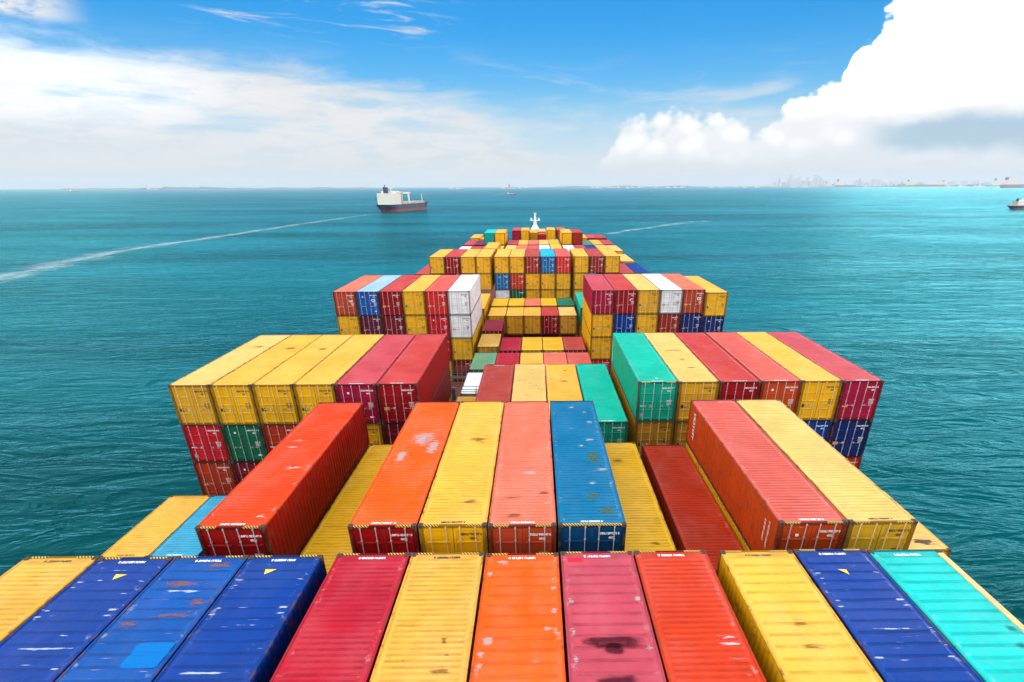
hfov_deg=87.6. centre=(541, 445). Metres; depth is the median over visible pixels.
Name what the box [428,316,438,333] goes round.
door
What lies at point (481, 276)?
door
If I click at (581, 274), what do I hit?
door
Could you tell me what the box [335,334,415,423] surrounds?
shipping container
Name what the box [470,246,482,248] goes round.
shipping container
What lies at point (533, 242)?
shipping container
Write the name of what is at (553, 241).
shipping container
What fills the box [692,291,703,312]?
door
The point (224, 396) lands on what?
door
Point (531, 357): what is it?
shipping container
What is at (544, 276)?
door
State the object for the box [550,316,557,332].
door
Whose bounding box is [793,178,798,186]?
city tower
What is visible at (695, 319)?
door
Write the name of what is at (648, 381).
shipping container
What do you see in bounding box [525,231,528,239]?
door
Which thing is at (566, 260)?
door
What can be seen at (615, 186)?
distant hills
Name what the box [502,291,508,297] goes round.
door
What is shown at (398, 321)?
door
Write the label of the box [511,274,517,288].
door
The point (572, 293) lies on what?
shipping container
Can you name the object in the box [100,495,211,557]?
shipping container
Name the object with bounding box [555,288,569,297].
shipping container
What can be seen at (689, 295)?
door
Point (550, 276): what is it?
door
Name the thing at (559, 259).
door
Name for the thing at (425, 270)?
shipping container
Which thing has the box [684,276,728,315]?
shipping container
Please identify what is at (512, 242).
shipping container
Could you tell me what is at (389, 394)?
door
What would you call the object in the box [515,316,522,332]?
door
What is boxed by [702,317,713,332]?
door
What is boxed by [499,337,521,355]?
shipping container
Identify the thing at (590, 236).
shipping container
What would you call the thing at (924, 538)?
shipping container
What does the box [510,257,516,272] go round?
door
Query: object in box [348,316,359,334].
door
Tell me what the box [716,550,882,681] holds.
shipping container
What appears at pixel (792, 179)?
city tower
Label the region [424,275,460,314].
shipping container
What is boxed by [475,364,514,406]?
shipping container
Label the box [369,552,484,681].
shipping container
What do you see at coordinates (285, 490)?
shipping container
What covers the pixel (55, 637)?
shipping container
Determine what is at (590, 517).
shipping container
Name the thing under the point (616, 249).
shipping container
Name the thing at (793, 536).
door
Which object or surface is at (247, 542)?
door
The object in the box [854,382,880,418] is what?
door
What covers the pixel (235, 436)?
door
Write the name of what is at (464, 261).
door
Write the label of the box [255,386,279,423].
door
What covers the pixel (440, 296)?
door
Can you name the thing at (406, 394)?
door
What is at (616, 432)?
door
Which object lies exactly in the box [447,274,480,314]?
shipping container
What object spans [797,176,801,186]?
city tower
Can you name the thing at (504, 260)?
door
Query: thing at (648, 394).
door
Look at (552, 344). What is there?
shipping container
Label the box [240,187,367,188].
distant hills
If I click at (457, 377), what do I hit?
lashing bridge
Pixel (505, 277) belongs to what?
door
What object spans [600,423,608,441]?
door
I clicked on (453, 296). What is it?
door
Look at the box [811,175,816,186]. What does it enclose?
city tower
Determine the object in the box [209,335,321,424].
shipping container
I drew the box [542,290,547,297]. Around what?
door
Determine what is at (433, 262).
door
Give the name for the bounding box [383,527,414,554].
door
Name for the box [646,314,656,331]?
door
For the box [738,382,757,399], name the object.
door
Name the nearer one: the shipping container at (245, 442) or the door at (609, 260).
the shipping container at (245, 442)
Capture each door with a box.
[171,386,199,423]
[184,426,210,460]
[189,386,215,423]
[196,463,221,494]
[201,529,238,555]
[202,426,227,460]
[212,463,234,494]
[213,386,239,423]
[224,425,262,460]
[231,386,256,423]
[231,528,266,555]
[235,463,252,481]
[241,425,265,460]
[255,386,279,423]
[264,425,283,450]
[272,386,296,423]
[281,425,295,437]
[296,385,316,418]
[314,385,333,404]
[334,293,346,314]
[338,317,349,333]
[338,385,373,417]
[344,293,356,314]
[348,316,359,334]
[353,527,385,552]
[355,385,377,422]
[357,293,375,314]
[361,317,372,333]
[367,292,378,313]
[367,425,380,445]
[370,316,381,333]
[380,292,391,313]
[380,385,400,422]
[383,316,394,334]
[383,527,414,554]
[385,424,401,443]
[390,293,401,314]
[393,317,403,333]
[397,385,415,421]
[403,292,414,313]
[406,316,416,334]
[413,292,424,314]
[416,316,426,333]
[423,526,454,552]
[426,292,437,314]
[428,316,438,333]
[430,258,437,272]
[436,258,443,273]
[436,292,446,313]
[438,316,448,336]
[445,258,452,272]
[449,292,467,313]
[449,361,451,380]
[451,316,461,337]
[452,258,458,272]
[453,339,462,359]
[453,526,483,552]
[454,361,464,380]
[459,292,468,313]
[460,316,470,336]
[461,257,468,272]
[462,339,471,359]
[464,361,471,375]
[468,257,474,272]
[477,257,483,272]
[479,348,487,352]
[480,274,484,288]
[483,257,489,272]
[484,274,490,289]
[485,234,488,243]
[488,348,496,352]
[489,234,493,241]
[493,527,522,552]
[495,234,499,241]
[495,257,501,272]
[496,274,502,289]
[496,290,502,297]
[500,234,503,243]
[501,257,507,272]
[502,274,508,289]
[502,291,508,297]
[507,317,514,333]
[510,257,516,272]
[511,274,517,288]
[511,291,517,297]
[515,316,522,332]
[516,231,519,239]
[517,257,523,272]
[517,274,523,288]
[518,290,523,297]
[521,231,524,239]
[522,527,551,552]
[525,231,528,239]
[525,316,532,332]
[526,257,532,272]
[526,274,532,288]
[527,290,532,297]
[532,257,538,272]
[532,317,539,333]
[533,274,538,288]
[533,290,538,297]
[541,257,552,272]
[542,274,547,288]
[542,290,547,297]
[543,316,555,333]
[548,257,554,272]
[548,274,553,288]
[548,290,553,297]
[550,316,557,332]
[551,231,554,238]
[557,257,562,272]
[557,274,562,288]
[557,290,562,297]
[560,316,567,332]
[562,233,566,243]
[562,526,591,551]
[563,257,569,271]
[563,274,569,288]
[563,290,568,297]
[567,233,571,243]
[568,316,575,332]
[573,233,577,243]
[575,257,581,272]
[575,273,580,288]
[577,233,581,243]
[581,257,587,271]
[581,274,583,288]
[590,257,596,271]
[591,338,600,358]
[591,526,621,551]
[592,315,601,336]
[593,291,603,313]
[597,257,603,272]
[600,338,610,358]
[600,360,608,371]
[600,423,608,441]
[601,315,611,336]
[603,291,612,312]
[606,257,612,272]
[608,423,624,441]
[612,257,618,272]
[614,314,624,332]
[615,291,625,313]
[624,315,633,331]
[625,291,635,312]
[636,422,654,455]
[637,315,646,333]
[638,291,648,312]
[638,383,657,420]
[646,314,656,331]
[647,290,658,312]
[653,423,671,444]
[655,383,675,419]
[659,314,668,331]
[661,291,671,311]
[668,315,678,332]
[670,290,681,311]
[676,423,687,445]
[678,383,698,418]
[681,314,691,331]
[683,290,693,312]
[690,314,700,331]
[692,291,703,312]
[697,383,716,399]
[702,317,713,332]
[705,294,716,315]
[712,317,722,331]
[714,293,726,315]
[721,383,740,399]
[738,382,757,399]
[762,382,781,398]
[779,382,798,411]
[779,524,812,550]
[798,382,821,418]
[807,523,841,548]
[811,421,828,439]
[814,382,839,418]
[831,421,852,454]
[838,382,862,419]
[844,421,868,455]
[847,458,858,467]
[847,523,881,550]
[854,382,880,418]
[874,523,911,549]
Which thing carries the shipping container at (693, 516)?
on the container ship at (492, 291)
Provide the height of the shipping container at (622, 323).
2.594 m
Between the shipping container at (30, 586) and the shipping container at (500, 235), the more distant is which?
the shipping container at (500, 235)
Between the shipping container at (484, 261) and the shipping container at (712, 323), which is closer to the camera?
the shipping container at (712, 323)
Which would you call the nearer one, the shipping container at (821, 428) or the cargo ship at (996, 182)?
the shipping container at (821, 428)
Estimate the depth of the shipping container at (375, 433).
33.55 m
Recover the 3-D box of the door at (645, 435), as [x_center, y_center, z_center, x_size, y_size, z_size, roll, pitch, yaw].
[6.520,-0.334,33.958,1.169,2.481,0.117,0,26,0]
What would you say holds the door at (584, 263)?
in the shipping container at (579, 260)
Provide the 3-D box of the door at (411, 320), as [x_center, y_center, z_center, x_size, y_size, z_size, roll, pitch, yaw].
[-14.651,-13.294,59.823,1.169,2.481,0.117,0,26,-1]
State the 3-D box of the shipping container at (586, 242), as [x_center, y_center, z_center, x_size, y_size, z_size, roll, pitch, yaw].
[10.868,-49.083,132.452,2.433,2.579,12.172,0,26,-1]
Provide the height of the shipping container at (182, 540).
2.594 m
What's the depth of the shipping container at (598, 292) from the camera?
59.29 m
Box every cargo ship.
[376,185,427,211]
[824,182,834,186]
[835,179,855,186]
[906,180,914,184]
[918,180,944,185]
[992,177,1001,184]
[1000,176,1023,187]
[1006,198,1023,208]
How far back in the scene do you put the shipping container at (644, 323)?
59.88 m
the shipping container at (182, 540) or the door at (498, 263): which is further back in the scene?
the door at (498, 263)
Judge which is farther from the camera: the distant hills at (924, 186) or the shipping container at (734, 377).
the distant hills at (924, 186)
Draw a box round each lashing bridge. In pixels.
[450,367,610,378]
[451,386,478,401]
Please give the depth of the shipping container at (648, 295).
59.18 m
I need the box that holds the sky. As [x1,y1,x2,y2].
[0,0,1023,188]
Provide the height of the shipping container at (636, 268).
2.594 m
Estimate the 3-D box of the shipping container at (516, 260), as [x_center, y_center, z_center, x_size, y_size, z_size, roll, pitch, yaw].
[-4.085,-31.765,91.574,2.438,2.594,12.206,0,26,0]
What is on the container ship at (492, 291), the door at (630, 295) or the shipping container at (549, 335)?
the shipping container at (549, 335)
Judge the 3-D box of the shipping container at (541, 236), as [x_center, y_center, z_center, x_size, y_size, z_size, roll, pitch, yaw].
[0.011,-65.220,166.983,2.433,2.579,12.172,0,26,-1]
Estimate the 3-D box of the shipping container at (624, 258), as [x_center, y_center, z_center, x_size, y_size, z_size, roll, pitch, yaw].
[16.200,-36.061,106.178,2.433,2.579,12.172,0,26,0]
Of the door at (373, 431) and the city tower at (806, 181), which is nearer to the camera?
the door at (373, 431)
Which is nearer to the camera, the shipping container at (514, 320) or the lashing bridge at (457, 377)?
the lashing bridge at (457, 377)
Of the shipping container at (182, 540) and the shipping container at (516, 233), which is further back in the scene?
the shipping container at (516, 233)
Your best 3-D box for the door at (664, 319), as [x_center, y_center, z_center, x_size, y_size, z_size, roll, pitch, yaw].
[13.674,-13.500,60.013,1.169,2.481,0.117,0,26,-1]
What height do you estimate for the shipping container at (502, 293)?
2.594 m
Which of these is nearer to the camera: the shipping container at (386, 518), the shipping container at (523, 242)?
the shipping container at (386, 518)
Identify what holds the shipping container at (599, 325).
on the shipping container at (598, 347)
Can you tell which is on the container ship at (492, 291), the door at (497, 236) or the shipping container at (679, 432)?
the shipping container at (679, 432)
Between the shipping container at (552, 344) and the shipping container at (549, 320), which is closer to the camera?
the shipping container at (552, 344)
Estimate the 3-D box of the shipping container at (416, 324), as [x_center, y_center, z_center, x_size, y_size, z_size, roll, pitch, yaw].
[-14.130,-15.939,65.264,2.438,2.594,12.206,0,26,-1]
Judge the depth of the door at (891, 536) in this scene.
19.42 m
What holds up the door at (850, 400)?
in the shipping container at (860, 393)
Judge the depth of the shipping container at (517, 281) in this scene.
87.29 m
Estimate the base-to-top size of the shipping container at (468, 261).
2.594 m
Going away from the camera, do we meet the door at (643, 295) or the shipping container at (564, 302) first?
the door at (643, 295)
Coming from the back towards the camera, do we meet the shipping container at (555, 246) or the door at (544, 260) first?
the shipping container at (555, 246)
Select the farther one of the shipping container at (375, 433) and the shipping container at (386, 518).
the shipping container at (375, 433)
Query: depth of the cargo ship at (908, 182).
12976.10 m
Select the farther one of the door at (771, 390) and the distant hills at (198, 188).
the distant hills at (198, 188)
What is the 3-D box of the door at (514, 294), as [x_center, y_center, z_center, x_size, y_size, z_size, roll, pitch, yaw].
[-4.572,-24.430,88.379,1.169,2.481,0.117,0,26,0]
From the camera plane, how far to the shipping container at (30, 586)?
16.67 m
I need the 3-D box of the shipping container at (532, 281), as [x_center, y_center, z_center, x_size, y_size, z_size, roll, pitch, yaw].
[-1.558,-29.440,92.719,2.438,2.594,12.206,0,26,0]
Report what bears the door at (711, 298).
in the shipping container at (715, 301)
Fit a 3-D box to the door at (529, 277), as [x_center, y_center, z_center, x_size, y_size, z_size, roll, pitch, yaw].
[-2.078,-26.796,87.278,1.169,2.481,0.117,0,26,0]
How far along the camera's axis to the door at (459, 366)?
62.03 m
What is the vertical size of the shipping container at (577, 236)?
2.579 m
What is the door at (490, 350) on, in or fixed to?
in the shipping container at (489, 343)
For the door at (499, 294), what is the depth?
88.19 m
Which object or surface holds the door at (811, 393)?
in the shipping container at (821, 387)
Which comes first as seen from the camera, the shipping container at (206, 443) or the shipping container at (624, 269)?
the shipping container at (206, 443)
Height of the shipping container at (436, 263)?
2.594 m
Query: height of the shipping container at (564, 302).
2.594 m
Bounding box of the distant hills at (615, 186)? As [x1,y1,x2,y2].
[534,185,696,187]
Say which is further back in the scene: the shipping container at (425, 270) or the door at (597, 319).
the shipping container at (425, 270)
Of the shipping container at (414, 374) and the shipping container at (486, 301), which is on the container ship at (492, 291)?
the shipping container at (486, 301)
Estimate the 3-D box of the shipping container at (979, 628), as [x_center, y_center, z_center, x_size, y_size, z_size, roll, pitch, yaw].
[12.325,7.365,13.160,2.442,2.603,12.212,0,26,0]
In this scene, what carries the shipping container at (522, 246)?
on the container ship at (492, 291)
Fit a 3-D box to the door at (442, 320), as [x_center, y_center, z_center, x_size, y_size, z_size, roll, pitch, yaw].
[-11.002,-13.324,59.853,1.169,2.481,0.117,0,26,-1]
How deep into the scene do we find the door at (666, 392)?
32.86 m
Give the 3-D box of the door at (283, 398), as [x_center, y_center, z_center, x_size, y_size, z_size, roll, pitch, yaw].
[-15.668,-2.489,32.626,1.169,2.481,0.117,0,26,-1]
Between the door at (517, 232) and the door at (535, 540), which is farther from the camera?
the door at (517, 232)
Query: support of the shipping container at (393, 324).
on the container ship at (492, 291)
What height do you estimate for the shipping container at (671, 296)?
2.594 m
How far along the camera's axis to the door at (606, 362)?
61.90 m
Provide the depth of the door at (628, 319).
59.95 m
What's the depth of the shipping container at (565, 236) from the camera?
126.07 m
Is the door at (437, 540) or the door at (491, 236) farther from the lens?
the door at (491, 236)
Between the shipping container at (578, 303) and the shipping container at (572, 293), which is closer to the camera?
the shipping container at (578, 303)
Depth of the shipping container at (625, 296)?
59.17 m
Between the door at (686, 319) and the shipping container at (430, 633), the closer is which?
the shipping container at (430, 633)
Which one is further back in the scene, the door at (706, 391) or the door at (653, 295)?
the door at (653, 295)
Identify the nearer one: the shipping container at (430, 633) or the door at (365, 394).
the shipping container at (430, 633)
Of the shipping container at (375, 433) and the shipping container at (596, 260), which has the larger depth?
the shipping container at (596, 260)
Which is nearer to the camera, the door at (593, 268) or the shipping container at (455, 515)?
the shipping container at (455, 515)
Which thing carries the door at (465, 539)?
in the shipping container at (455, 515)
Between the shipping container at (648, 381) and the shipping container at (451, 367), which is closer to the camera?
the shipping container at (648, 381)
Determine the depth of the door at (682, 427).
33.80 m
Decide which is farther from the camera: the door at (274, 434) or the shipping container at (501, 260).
the shipping container at (501, 260)
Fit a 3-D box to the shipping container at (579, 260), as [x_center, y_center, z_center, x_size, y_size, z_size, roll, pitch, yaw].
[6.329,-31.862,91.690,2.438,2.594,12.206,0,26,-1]
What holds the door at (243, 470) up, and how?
in the shipping container at (242, 470)
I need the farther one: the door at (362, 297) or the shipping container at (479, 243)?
the shipping container at (479, 243)
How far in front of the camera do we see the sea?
235.00 m
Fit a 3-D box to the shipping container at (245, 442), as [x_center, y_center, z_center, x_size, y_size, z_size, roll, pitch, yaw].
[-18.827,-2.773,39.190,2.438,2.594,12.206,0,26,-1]
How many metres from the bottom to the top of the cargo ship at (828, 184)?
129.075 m
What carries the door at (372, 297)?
in the shipping container at (367, 300)
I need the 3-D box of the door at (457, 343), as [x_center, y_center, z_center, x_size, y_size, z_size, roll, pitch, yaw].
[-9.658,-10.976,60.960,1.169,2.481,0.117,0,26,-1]
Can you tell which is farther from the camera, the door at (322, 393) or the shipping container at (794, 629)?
the door at (322, 393)
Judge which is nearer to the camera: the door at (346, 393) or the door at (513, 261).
the door at (346, 393)
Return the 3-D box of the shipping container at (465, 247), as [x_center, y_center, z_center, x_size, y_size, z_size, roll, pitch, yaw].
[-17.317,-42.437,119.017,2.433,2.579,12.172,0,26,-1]
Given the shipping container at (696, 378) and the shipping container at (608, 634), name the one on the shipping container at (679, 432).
the shipping container at (696, 378)
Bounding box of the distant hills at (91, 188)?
[52,188,137,189]
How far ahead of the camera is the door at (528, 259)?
86.14 m
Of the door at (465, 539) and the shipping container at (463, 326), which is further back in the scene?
the shipping container at (463, 326)
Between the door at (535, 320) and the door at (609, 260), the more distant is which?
the door at (609, 260)
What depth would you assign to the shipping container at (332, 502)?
25.29 m
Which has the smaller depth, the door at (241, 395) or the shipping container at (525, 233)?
the door at (241, 395)
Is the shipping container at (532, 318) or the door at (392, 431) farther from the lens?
the shipping container at (532, 318)
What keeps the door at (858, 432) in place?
in the shipping container at (847, 438)
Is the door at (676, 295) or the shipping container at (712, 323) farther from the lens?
the shipping container at (712, 323)
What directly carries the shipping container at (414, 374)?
on the shipping container at (391, 431)
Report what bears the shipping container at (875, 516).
on the shipping container
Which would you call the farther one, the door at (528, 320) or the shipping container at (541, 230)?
the shipping container at (541, 230)
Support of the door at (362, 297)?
in the shipping container at (367, 300)
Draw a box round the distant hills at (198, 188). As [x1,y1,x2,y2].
[162,187,239,188]
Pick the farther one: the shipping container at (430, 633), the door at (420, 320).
the door at (420, 320)
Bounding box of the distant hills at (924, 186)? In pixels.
[840,184,999,186]
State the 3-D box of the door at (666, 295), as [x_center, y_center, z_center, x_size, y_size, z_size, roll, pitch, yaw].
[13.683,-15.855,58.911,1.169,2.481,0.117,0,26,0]
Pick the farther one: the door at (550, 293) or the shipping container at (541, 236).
the shipping container at (541, 236)
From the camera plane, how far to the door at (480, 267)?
86.12 m
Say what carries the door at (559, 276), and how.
in the shipping container at (562, 281)
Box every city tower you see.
[788,175,794,186]
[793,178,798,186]
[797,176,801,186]
[805,177,808,186]
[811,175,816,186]
[815,174,818,186]
[869,179,877,185]
[876,178,882,185]
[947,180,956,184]
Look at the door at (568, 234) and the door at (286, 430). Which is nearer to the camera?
the door at (286, 430)
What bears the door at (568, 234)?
in the shipping container at (565, 236)
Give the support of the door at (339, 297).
in the shipping container at (345, 301)
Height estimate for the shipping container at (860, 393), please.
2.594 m
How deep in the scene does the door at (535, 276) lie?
87.31 m
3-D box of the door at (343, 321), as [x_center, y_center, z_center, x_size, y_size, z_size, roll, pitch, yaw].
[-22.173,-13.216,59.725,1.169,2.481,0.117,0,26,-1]
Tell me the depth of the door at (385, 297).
58.64 m
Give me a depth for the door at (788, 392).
32.70 m
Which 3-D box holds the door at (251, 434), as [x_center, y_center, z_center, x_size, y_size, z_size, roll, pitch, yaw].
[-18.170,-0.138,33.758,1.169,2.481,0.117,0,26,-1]
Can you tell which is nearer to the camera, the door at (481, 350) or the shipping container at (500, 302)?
the door at (481, 350)
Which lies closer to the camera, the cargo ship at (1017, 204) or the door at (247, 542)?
the door at (247, 542)
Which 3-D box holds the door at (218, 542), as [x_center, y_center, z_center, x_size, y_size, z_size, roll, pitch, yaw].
[-11.667,4.060,19.470,1.169,2.481,0.117,0,26,-1]
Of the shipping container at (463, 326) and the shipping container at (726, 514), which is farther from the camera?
the shipping container at (463, 326)
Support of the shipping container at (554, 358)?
on the container ship at (492, 291)
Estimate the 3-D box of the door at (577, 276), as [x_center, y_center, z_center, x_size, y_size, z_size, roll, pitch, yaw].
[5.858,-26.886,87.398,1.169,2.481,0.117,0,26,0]
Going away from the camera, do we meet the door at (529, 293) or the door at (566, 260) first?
the door at (566, 260)
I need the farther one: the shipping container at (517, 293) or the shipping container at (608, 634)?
the shipping container at (517, 293)
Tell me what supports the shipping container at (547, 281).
on the shipping container at (547, 293)
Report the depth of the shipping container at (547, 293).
88.18 m
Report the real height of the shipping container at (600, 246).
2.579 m
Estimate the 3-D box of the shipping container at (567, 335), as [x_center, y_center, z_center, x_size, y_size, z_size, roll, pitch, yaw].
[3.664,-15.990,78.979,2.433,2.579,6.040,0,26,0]
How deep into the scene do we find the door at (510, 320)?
75.04 m
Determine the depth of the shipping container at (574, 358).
56.43 m
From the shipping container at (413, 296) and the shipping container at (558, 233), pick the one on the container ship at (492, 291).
the shipping container at (558, 233)
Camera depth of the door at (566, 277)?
87.31 m
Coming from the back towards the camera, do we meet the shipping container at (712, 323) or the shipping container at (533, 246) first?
the shipping container at (533, 246)
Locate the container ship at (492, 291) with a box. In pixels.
[451,213,611,397]
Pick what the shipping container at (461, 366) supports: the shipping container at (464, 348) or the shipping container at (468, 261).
the shipping container at (464, 348)
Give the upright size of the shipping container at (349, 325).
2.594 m
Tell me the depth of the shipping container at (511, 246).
119.57 m
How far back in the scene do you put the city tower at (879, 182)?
12804.79 m
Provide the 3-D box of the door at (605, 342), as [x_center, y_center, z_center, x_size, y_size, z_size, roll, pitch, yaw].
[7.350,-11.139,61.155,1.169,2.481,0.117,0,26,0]
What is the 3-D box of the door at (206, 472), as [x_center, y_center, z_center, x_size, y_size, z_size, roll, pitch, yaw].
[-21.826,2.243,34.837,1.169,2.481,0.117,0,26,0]
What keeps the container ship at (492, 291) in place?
on the sea
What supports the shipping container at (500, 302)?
on the container ship at (492, 291)
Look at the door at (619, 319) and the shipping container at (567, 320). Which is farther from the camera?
the shipping container at (567, 320)
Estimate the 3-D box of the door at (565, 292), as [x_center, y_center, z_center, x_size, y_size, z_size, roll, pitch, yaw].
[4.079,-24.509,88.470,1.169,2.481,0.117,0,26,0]
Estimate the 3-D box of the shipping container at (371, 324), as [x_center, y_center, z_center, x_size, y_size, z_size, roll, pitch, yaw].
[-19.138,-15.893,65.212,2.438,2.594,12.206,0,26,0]
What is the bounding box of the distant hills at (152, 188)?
[134,188,171,189]
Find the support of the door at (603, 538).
in the shipping container at (590, 517)
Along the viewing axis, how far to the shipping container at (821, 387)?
33.39 m
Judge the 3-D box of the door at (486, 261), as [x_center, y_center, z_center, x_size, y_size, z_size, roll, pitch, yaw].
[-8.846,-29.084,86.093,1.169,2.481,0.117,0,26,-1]
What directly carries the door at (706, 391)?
in the shipping container at (696, 378)
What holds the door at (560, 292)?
in the shipping container at (562, 293)
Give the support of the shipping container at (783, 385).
on the shipping container
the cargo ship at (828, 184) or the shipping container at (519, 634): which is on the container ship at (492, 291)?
the shipping container at (519, 634)
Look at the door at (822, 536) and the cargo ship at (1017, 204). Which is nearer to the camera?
the door at (822, 536)
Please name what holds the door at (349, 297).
in the shipping container at (345, 301)
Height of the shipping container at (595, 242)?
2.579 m
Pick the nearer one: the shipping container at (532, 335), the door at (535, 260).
the shipping container at (532, 335)
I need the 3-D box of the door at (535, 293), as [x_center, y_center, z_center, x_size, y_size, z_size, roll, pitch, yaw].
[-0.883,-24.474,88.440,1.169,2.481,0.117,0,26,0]
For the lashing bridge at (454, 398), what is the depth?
46.31 m
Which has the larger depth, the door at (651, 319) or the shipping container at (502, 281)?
the shipping container at (502, 281)
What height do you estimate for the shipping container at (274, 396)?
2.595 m
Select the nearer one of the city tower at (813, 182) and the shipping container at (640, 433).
the shipping container at (640, 433)
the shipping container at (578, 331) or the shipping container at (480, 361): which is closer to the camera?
the shipping container at (480, 361)
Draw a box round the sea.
[0,186,1023,624]
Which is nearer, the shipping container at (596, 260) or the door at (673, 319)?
the door at (673, 319)
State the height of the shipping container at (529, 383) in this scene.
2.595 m
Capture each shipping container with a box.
[0,556,99,642]
[0,557,173,681]
[55,555,248,681]
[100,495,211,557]
[148,495,226,556]
[154,555,326,681]
[167,335,290,424]
[181,425,230,461]
[192,461,237,494]
[194,402,369,555]
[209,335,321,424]
[221,424,267,461]
[231,461,260,483]
[251,334,352,424]
[261,424,297,453]
[266,446,368,554]
[270,553,410,681]
[293,334,383,420]
[300,444,392,573]
[332,275,382,315]
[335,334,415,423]
[336,316,361,334]
[347,401,459,554]
[355,275,401,315]
[359,315,383,333]
[367,423,384,445]
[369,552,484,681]
[376,334,448,423]
[378,275,421,315]
[382,315,405,334]
[382,366,451,443]
[401,275,440,314]
[404,315,427,334]
[415,264,430,274]
[418,401,503,559]
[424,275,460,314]
[427,315,450,337]
[429,249,453,273]
[444,249,467,273]
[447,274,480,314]
[447,338,452,359]
[449,296,481,337]
[449,360,453,381]
[451,316,482,359]
[453,360,471,381]
[456,396,475,401]
[459,246,471,248]
[460,249,481,273]
[460,372,482,395]
[463,240,477,245]
[469,353,496,372]
[469,553,565,681]
[470,234,482,239]
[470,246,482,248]
[474,240,483,245]
[475,249,495,273]
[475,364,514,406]
[477,334,501,353]
[479,269,494,289]
[481,293,490,326]
[482,320,504,337]
[484,229,496,244]
[484,242,500,251]
[488,307,506,333]
[488,401,555,553]
[491,298,508,308]
[494,229,507,244]
[494,249,511,273]
[495,273,509,289]
[495,290,509,298]
[495,353,519,367]
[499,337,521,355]
[505,245,516,248]
[506,307,523,333]
[507,240,518,244]
[507,334,523,336]
[508,298,524,306]
[509,249,525,273]
[510,273,524,289]
[510,290,525,297]
[511,364,545,400]
[512,228,520,239]
[516,245,527,248]
[518,240,528,244]
[520,352,542,363]
[521,228,529,239]
[521,337,542,352]
[524,307,540,333]
[524,330,540,336]
[525,249,539,272]
[525,268,539,289]
[525,298,540,306]
[526,290,539,297]
[528,240,538,244]
[528,245,538,248]
[530,230,537,239]
[538,229,545,234]
[538,233,545,239]
[539,240,548,244]
[539,245,549,249]
[540,249,555,272]
[540,273,555,289]
[540,287,554,300]
[541,298,556,306]
[541,307,558,333]
[541,331,558,336]
[542,337,563,352]
[543,352,567,381]
[545,364,582,417]
[546,227,554,238]
[548,239,559,245]
[550,244,561,249]
[550,400,626,575]
[554,248,570,272]
[555,273,570,289]
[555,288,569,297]
[556,227,564,239]
[556,298,573,307]
[558,307,576,333]
[559,334,575,336]
[560,229,571,243]
[560,551,665,681]
[562,245,573,253]
[562,337,585,352]
[566,352,591,366]
[570,229,582,243]
[570,248,588,272]
[570,284,582,303]
[571,268,588,288]
[573,245,585,248]
[574,292,582,325]
[576,318,581,336]
[576,364,627,441]
[582,240,592,244]
[582,296,612,336]
[582,315,611,358]
[582,336,610,374]
[583,274,614,313]
[584,234,596,239]
[584,245,596,248]
[584,248,604,272]
[589,240,602,244]
[593,234,606,239]
[595,245,607,247]
[597,248,619,272]
[599,240,613,244]
[603,274,636,313]
[605,245,622,253]
[605,442,675,553]
[610,365,674,456]
[611,332,678,421]
[612,314,635,333]
[618,254,634,262]
[619,263,634,273]
[622,274,659,313]
[624,263,649,273]
[633,550,766,681]
[634,314,657,333]
[641,444,743,571]
[642,274,682,313]
[644,332,719,420]
[657,313,680,332]
[661,273,705,313]
[672,420,687,445]
[674,332,760,399]
[679,313,702,331]
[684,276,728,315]
[685,443,777,550]
[686,399,848,550]
[701,316,724,332]
[705,332,802,412]
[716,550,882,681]
[735,399,918,550]
[736,332,842,419]
[767,332,884,419]
[793,548,983,681]
[803,420,832,440]
[827,420,872,456]
[828,434,861,469]
[867,549,1023,681]
[881,489,951,556]
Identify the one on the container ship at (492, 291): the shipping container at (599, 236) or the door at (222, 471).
the shipping container at (599, 236)
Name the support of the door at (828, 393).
in the shipping container at (821, 387)
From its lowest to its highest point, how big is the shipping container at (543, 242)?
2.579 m
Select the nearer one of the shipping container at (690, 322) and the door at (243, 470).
the door at (243, 470)
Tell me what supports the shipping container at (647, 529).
on the container ship at (492, 291)
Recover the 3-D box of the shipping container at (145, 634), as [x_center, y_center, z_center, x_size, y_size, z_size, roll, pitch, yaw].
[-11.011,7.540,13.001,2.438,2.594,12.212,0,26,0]
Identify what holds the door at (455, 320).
in the shipping container at (463, 326)
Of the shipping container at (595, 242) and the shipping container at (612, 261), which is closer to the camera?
the shipping container at (612, 261)
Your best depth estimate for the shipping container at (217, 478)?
34.78 m
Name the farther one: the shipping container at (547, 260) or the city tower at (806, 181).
the city tower at (806, 181)
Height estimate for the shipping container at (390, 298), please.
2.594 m
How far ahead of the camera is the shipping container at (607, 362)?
61.86 m
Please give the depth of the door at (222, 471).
34.81 m
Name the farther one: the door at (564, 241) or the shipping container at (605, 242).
the shipping container at (605, 242)
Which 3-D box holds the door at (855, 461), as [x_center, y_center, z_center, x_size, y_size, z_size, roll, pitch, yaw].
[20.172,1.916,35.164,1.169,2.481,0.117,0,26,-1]
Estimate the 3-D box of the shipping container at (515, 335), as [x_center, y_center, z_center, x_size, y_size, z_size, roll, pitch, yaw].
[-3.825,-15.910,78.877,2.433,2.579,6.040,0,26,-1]
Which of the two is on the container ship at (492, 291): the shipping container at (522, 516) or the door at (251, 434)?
the shipping container at (522, 516)
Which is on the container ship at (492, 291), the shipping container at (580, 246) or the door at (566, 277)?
the shipping container at (580, 246)
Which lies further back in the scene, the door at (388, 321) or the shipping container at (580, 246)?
the shipping container at (580, 246)
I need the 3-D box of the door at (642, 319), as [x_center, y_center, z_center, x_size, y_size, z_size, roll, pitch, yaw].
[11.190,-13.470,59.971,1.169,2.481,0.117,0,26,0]
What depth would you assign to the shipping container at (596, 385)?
36.94 m
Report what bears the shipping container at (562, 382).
on the shipping container

